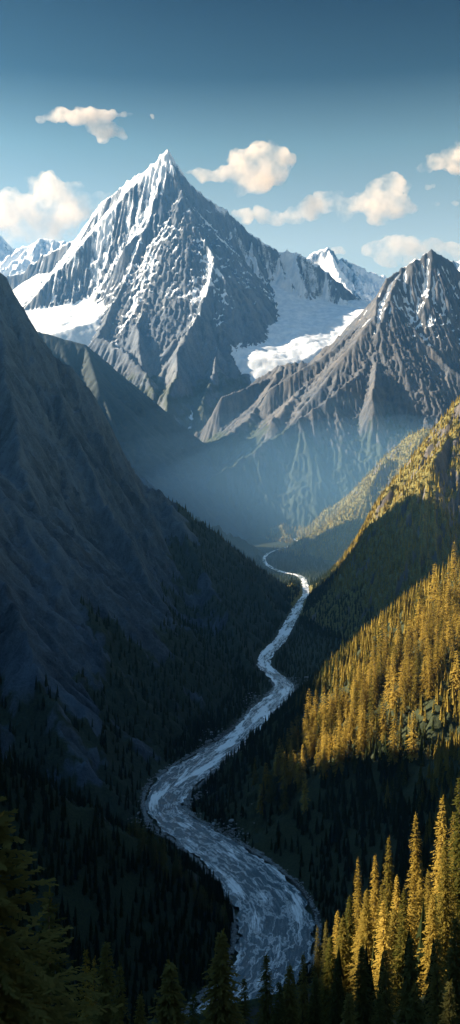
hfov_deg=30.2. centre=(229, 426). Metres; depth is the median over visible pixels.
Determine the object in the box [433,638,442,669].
conifer tree
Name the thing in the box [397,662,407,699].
conifer tree
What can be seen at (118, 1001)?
conifer tree
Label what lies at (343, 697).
conifer tree
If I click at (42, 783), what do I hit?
forest
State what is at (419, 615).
conifer tree
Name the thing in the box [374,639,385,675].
conifer tree
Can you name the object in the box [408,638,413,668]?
conifer tree
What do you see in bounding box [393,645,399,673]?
conifer tree
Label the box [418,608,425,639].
conifer tree
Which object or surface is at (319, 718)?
conifer tree
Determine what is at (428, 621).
conifer tree
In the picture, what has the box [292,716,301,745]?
conifer tree
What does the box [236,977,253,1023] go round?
conifer tree
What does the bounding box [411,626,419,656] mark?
conifer tree
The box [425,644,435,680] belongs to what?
conifer tree
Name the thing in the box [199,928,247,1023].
conifer tree
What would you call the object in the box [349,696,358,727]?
conifer tree
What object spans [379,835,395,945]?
conifer tree
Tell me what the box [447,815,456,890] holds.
conifer tree
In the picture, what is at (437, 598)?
conifer tree
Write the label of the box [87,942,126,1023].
conifer tree
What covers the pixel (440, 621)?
conifer tree
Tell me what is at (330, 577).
forest
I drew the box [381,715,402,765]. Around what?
conifer tree
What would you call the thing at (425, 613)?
conifer tree
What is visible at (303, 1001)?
conifer tree
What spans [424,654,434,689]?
conifer tree
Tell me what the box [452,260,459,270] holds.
mountain
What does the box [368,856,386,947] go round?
conifer tree
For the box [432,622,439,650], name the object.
conifer tree
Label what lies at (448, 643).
conifer tree
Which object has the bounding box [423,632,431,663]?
conifer tree
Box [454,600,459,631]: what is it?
conifer tree
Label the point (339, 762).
conifer tree
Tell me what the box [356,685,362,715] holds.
conifer tree
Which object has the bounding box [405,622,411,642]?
conifer tree
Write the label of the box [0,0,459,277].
sky
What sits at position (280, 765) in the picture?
conifer tree
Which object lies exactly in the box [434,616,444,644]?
conifer tree
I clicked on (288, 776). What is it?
conifer tree
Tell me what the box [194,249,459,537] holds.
mountain
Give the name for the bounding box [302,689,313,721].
conifer tree
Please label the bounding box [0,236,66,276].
mountain
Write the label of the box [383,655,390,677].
conifer tree
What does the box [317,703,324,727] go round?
conifer tree
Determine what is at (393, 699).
conifer tree
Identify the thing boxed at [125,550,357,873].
forest
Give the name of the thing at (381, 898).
conifer tree
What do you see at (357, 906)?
conifer tree
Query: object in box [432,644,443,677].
conifer tree
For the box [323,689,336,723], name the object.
conifer tree
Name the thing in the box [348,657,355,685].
conifer tree
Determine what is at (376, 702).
conifer tree
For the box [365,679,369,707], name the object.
conifer tree
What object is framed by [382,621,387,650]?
conifer tree
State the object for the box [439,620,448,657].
conifer tree
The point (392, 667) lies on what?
conifer tree
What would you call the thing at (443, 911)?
conifer tree
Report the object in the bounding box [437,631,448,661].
conifer tree
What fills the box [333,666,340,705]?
conifer tree
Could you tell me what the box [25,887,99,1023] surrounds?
conifer tree
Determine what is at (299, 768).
conifer tree
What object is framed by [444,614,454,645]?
conifer tree
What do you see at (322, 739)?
conifer tree
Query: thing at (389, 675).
conifer tree
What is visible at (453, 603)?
conifer tree
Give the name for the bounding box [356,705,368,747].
conifer tree
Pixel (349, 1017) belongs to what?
conifer tree
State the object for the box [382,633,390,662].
conifer tree
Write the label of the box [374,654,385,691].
conifer tree
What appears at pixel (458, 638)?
conifer tree
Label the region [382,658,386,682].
conifer tree
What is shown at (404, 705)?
conifer tree
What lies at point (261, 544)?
ground
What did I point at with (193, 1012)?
conifer tree
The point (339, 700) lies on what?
conifer tree
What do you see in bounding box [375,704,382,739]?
conifer tree
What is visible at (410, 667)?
conifer tree
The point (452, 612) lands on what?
conifer tree
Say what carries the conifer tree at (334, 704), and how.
on the hillside at (288, 859)
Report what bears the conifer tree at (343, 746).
on the hillside at (288, 859)
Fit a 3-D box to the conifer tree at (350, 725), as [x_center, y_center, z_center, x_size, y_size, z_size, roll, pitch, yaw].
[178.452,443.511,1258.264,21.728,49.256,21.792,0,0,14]
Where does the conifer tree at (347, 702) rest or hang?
on the hillside at (288, 859)
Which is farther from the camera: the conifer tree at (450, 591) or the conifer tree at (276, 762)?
the conifer tree at (450, 591)
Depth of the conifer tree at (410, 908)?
179.66 m
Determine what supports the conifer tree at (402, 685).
on the hillside at (288, 859)
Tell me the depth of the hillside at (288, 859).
1188.93 m
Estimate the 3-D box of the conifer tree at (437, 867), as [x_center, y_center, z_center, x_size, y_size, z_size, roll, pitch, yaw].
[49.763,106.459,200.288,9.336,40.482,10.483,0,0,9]
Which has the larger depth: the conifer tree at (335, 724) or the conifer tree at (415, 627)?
the conifer tree at (415, 627)
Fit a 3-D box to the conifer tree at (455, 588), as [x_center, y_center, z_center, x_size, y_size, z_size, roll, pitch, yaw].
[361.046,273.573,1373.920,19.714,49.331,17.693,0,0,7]
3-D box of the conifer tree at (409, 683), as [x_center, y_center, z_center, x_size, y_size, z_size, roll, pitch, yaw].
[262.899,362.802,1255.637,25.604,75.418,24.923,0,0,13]
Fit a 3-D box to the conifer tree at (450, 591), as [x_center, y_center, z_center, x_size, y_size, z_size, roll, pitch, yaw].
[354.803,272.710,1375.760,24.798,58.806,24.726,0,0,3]
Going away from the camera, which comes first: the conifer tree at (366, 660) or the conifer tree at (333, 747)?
the conifer tree at (333, 747)
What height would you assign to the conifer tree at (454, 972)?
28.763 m
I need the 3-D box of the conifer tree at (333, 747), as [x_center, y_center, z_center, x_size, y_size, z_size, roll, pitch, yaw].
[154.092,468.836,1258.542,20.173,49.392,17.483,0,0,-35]
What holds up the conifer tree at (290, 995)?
on the hillside at (421, 998)
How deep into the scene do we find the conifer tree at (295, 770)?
1280.03 m
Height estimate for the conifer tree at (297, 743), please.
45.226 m
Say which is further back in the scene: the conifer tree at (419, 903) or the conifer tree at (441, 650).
the conifer tree at (441, 650)
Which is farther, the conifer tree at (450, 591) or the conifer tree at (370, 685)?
the conifer tree at (450, 591)
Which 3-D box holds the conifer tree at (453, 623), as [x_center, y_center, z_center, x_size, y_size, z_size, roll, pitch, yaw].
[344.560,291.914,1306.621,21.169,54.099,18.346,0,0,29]
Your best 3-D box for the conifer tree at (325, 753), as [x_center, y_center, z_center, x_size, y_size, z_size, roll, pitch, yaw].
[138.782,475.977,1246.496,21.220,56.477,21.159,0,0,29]
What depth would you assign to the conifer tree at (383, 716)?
1220.25 m
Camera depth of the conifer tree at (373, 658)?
1370.55 m
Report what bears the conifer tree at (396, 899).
on the hillside at (421, 998)
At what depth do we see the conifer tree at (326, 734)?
1269.59 m
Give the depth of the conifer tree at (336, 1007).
129.62 m
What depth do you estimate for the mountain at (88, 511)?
1992.57 m
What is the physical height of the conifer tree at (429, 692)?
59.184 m
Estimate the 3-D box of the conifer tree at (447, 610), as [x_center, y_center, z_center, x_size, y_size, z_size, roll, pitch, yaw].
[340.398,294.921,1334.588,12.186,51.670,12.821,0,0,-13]
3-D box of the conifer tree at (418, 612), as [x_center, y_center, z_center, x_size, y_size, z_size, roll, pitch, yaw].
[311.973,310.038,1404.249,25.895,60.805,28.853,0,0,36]
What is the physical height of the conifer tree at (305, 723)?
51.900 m
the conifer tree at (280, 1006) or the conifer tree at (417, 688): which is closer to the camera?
the conifer tree at (280, 1006)
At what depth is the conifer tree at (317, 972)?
199.78 m
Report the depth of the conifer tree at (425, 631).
1321.22 m
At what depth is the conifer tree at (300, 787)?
1245.88 m
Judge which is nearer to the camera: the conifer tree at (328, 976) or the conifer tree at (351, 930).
the conifer tree at (328, 976)
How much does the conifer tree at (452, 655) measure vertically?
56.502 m
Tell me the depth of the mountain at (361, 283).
13647.26 m
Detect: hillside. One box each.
[0,762,230,1023]
[146,565,459,1023]
[269,400,459,638]
[391,990,459,1023]
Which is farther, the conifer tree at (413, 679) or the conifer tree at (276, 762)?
the conifer tree at (276, 762)
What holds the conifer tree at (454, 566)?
on the hillside at (288, 859)
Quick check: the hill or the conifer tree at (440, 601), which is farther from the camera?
the hill
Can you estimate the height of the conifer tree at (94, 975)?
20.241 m
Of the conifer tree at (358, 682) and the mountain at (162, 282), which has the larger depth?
the mountain at (162, 282)
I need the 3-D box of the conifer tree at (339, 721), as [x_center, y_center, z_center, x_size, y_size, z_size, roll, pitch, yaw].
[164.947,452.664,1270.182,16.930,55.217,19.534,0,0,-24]
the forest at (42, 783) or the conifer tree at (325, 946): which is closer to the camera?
the conifer tree at (325, 946)
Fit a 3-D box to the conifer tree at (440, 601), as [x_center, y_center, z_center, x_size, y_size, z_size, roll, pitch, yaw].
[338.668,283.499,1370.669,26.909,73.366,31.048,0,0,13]
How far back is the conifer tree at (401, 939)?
169.53 m
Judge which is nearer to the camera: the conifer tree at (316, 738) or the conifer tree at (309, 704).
the conifer tree at (316, 738)
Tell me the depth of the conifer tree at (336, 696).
1353.55 m
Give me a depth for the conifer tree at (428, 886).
191.84 m
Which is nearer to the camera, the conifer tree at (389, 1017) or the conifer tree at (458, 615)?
the conifer tree at (389, 1017)
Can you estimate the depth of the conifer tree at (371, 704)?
1262.61 m
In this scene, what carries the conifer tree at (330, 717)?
on the hillside at (288, 859)
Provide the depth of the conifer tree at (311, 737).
1293.84 m
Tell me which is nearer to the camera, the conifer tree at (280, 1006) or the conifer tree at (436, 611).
the conifer tree at (280, 1006)
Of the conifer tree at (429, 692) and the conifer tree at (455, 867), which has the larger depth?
the conifer tree at (429, 692)
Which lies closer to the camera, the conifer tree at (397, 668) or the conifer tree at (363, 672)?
the conifer tree at (397, 668)
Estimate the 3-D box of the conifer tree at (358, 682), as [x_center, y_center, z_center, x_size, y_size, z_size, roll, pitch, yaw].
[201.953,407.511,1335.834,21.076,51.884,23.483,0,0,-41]
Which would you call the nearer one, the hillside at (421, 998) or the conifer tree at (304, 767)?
the hillside at (421, 998)
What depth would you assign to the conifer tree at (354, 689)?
1303.52 m
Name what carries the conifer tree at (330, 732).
on the hillside at (288, 859)
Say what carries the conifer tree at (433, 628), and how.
on the hillside at (288, 859)
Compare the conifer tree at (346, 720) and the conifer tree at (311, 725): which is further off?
the conifer tree at (311, 725)
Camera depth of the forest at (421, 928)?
157.88 m
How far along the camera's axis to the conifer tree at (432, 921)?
159.52 m
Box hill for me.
[37,332,252,538]
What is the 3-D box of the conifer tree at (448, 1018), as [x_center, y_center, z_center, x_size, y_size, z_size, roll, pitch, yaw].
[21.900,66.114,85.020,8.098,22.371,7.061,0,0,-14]
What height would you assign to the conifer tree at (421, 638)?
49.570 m
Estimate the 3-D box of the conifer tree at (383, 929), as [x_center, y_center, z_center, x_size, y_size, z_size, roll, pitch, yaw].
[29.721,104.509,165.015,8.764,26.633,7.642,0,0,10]
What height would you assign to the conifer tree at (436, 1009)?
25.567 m
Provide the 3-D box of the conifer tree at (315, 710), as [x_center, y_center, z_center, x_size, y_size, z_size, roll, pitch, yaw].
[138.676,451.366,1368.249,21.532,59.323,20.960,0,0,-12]
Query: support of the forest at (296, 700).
on the hillside at (288, 859)
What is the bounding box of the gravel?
[131,676,321,1015]
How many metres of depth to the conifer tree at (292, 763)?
1288.23 m
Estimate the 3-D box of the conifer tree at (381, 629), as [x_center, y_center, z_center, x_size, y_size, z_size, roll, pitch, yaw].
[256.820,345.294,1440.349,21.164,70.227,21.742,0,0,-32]
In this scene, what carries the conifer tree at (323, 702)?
on the hillside at (288, 859)
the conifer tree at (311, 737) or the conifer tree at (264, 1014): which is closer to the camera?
the conifer tree at (264, 1014)
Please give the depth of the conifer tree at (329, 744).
1258.65 m
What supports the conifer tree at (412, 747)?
on the hillside at (288, 859)
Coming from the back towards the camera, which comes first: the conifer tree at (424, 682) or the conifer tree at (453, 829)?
the conifer tree at (424, 682)
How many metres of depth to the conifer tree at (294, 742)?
1329.85 m
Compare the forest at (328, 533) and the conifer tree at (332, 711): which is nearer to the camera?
the conifer tree at (332, 711)
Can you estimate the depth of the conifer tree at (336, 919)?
189.87 m
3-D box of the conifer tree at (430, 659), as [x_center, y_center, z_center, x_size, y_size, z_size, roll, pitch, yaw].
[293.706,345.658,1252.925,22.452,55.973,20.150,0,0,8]
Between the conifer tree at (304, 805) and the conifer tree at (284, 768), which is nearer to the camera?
the conifer tree at (304, 805)
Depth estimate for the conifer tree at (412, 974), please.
119.69 m
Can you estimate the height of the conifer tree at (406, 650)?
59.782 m
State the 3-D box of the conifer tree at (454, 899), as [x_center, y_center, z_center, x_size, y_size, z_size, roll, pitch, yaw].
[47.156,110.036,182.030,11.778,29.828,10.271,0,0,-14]
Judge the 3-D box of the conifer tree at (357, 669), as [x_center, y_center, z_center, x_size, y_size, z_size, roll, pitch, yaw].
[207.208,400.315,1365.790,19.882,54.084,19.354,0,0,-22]
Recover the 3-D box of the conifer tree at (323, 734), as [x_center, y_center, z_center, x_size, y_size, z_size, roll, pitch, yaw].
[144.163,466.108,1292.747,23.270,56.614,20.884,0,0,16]
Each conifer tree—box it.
[0,796,123,1023]
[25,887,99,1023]
[77,950,93,1022]
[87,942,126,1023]
[87,955,98,1022]
[108,961,130,1023]
[133,990,147,1023]
[147,959,191,1023]
[151,827,155,845]
[187,991,199,1023]
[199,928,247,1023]
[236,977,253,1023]
[251,953,276,1023]
[257,784,264,813]
[269,981,289,1023]
[271,750,279,776]
[274,740,285,771]
[275,965,302,1023]
[277,752,289,791]
[278,746,287,775]
[286,756,291,784]
[288,740,292,765]
[289,750,298,778]
[290,730,299,754]
[290,754,297,781]
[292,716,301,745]
[293,755,304,783]
[295,738,299,759]
[295,952,310,1023]
[297,761,304,793]
[298,744,307,772]
[300,713,308,743]
[300,720,310,756]
[300,773,308,811]
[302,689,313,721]
[304,731,314,758]
[308,708,315,735]
[308,729,316,757]
[309,925,321,1017]
[311,722,316,750]
[312,690,318,723]
[312,718,319,749]
[313,737,321,772]
[316,709,323,736]
[316,936,344,1023]
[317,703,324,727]
[317,717,329,749]
[317,728,328,760]
[318,687,327,723]
[318,735,329,769]
[318,741,329,778]
[318,920,327,1010]
[319,696,328,737]
[321,730,330,756]
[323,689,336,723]
[323,704,334,736]
[323,916,354,1002]
[323,958,346,1023]
[327,695,335,726]
[327,719,333,745]
[327,731,331,759]
[328,728,336,759]
[329,728,345,776]
[331,692,336,717]
[331,911,341,967]
[332,679,337,712]
[332,713,337,736]
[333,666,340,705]
[333,704,343,734]
[335,686,343,720]
[336,685,345,713]
[336,712,343,741]
[339,730,348,764]
[340,722,349,756]
[340,988,357,1023]
[343,689,350,718]
[344,711,348,740]
[344,896,356,984]
[345,912,372,1001]
[346,712,355,743]
[346,890,378,1006]
[347,704,356,737]
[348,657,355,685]
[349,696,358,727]
[350,685,358,718]
[350,943,375,1023]
[352,859,363,945]
[354,663,362,684]
[355,691,366,726]
[355,723,366,756]
[356,675,362,700]
[356,679,368,712]
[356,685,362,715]
[356,703,365,733]
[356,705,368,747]
[361,661,365,684]
[362,654,368,680]
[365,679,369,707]
[366,669,375,703]
[366,708,376,743]
[367,676,380,709]
[367,687,377,721]
[368,642,376,669]
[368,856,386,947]
[369,667,379,696]
[370,632,378,660]
[370,648,375,670]
[371,899,401,1013]
[372,947,401,1023]
[373,886,386,952]
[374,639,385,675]
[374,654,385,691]
[375,614,388,648]
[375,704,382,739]
[376,610,387,646]
[376,699,387,734]
[377,698,388,740]
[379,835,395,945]
[380,667,393,703]
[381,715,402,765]
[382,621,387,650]
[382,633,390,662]
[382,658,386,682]
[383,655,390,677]
[386,909,400,998]
[387,668,402,712]
[387,876,402,943]
[388,651,395,682]
[389,888,415,1011]
[393,618,402,649]
[393,630,402,670]
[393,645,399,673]
[393,933,429,1023]
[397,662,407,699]
[399,661,408,695]
[399,678,407,714]
[400,638,411,674]
[400,649,413,695]
[400,811,427,935]
[402,905,415,940]
[402,982,427,1023]
[404,710,419,762]
[405,613,414,643]
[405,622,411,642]
[406,657,417,678]
[407,878,429,957]
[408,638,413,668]
[409,660,419,690]
[410,668,420,705]
[411,583,426,617]
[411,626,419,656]
[412,611,418,641]
[412,648,421,677]
[413,597,424,629]
[413,643,420,670]
[414,603,421,628]
[415,894,447,996]
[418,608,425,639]
[418,646,425,686]
[418,657,428,697]
[419,624,425,652]
[420,621,431,653]
[421,605,426,634]
[421,936,450,1023]
[422,869,432,930]
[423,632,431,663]
[423,644,436,676]
[424,613,430,636]
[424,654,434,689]
[424,661,435,698]
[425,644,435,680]
[426,564,440,603]
[426,598,432,627]
[427,795,455,906]
[428,843,459,980]
[429,593,434,633]
[429,607,435,643]
[431,607,439,639]
[432,583,439,617]
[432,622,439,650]
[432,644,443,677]
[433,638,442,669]
[434,581,446,621]
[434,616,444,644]
[435,914,459,1023]
[436,873,459,964]
[437,605,446,632]
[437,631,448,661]
[438,978,459,1023]
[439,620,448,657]
[439,778,459,927]
[443,561,452,596]
[444,584,451,617]
[444,593,450,619]
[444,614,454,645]
[445,579,453,603]
[445,599,449,628]
[446,622,453,650]
[447,629,455,663]
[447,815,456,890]
[448,542,459,580]
[448,592,457,620]
[448,597,454,621]
[448,604,454,632]
[448,651,459,694]
[450,600,457,632]
[451,582,458,606]
[454,569,459,602]
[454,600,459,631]
[454,616,459,647]
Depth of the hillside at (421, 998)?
154.82 m
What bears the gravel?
on the hillside at (288, 859)
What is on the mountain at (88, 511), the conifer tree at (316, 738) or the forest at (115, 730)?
the forest at (115, 730)
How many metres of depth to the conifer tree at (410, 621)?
1383.72 m
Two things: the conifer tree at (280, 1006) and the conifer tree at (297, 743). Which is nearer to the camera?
the conifer tree at (280, 1006)
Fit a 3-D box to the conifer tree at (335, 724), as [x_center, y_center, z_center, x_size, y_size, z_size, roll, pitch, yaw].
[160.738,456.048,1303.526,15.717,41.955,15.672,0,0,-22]
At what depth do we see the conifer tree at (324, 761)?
1231.79 m
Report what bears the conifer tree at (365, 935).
on the hillside at (421, 998)
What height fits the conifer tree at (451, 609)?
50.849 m
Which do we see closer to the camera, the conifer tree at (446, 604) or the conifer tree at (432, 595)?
the conifer tree at (446, 604)
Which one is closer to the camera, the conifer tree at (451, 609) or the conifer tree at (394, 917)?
the conifer tree at (394, 917)
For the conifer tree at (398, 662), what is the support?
on the hillside at (288, 859)
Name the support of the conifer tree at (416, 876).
on the hillside at (421, 998)
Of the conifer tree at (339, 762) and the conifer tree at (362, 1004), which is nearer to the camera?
the conifer tree at (362, 1004)
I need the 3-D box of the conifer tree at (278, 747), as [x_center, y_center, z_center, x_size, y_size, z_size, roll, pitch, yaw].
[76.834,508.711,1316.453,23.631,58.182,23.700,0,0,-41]
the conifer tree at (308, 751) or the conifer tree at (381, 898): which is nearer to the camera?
the conifer tree at (381, 898)
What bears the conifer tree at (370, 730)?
on the hillside at (288, 859)
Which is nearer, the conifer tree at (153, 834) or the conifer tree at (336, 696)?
the conifer tree at (153, 834)
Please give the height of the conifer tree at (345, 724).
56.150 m
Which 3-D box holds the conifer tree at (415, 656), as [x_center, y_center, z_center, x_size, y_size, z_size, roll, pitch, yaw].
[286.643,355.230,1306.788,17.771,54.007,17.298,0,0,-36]
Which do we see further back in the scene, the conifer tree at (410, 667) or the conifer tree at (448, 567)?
the conifer tree at (448, 567)
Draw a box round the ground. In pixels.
[141,537,348,1011]
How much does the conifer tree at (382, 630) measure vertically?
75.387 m
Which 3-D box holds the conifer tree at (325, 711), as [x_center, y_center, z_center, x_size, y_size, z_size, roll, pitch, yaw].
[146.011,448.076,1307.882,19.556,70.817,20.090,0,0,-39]
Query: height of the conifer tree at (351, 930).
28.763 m
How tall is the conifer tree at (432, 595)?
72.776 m
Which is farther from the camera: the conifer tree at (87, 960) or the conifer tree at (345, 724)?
the conifer tree at (345, 724)
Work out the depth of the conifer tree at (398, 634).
1392.64 m
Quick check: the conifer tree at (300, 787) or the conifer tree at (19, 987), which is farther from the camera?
the conifer tree at (300, 787)
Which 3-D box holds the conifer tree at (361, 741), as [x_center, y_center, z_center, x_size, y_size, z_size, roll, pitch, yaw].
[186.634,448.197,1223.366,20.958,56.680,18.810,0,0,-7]
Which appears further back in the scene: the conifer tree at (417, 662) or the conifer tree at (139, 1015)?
the conifer tree at (417, 662)
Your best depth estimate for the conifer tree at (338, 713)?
1297.36 m
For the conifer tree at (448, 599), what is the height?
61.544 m
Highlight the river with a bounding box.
[145,538,314,1015]
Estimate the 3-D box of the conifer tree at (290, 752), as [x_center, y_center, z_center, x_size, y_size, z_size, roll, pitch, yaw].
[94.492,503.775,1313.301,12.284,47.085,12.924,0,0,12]
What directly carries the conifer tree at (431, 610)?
on the hillside at (288, 859)
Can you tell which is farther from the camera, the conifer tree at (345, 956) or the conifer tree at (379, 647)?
the conifer tree at (379, 647)
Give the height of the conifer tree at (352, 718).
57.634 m
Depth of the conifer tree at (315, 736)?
1303.00 m
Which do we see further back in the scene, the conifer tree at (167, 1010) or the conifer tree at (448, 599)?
the conifer tree at (448, 599)
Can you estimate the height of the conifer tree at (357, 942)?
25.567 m
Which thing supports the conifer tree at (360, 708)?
on the hillside at (288, 859)
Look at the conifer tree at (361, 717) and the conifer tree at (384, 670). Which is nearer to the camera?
the conifer tree at (361, 717)
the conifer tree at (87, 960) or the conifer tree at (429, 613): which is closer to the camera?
the conifer tree at (87, 960)
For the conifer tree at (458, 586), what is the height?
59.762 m
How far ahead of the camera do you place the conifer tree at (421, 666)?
1250.67 m
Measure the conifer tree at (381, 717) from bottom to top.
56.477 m
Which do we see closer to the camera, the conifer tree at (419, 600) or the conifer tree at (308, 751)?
the conifer tree at (308, 751)
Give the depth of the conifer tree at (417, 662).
1284.65 m
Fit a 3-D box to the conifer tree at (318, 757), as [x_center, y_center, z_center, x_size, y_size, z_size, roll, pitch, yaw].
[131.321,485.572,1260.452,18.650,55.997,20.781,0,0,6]
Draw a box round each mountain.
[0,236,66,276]
[0,273,292,830]
[6,149,370,434]
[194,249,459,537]
[307,247,385,300]
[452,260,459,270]
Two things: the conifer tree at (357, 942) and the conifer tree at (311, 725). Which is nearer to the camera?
the conifer tree at (357, 942)
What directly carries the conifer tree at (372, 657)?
on the hillside at (288, 859)
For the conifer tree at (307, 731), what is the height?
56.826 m
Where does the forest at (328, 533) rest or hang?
on the hillside at (444, 458)
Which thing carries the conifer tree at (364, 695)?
on the hillside at (288, 859)
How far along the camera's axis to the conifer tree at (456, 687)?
1213.65 m
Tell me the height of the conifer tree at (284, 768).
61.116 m
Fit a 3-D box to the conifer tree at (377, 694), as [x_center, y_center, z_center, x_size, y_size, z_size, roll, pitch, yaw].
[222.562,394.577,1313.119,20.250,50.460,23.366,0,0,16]
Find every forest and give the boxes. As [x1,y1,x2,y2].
[0,495,305,843]
[0,743,233,1023]
[123,554,459,1021]
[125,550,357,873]
[266,426,432,558]
[269,893,459,1023]
[280,395,459,638]
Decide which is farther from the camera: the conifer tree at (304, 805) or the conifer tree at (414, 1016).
the conifer tree at (304, 805)
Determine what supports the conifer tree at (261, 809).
on the hillside at (288, 859)
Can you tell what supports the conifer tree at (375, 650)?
on the hillside at (288, 859)

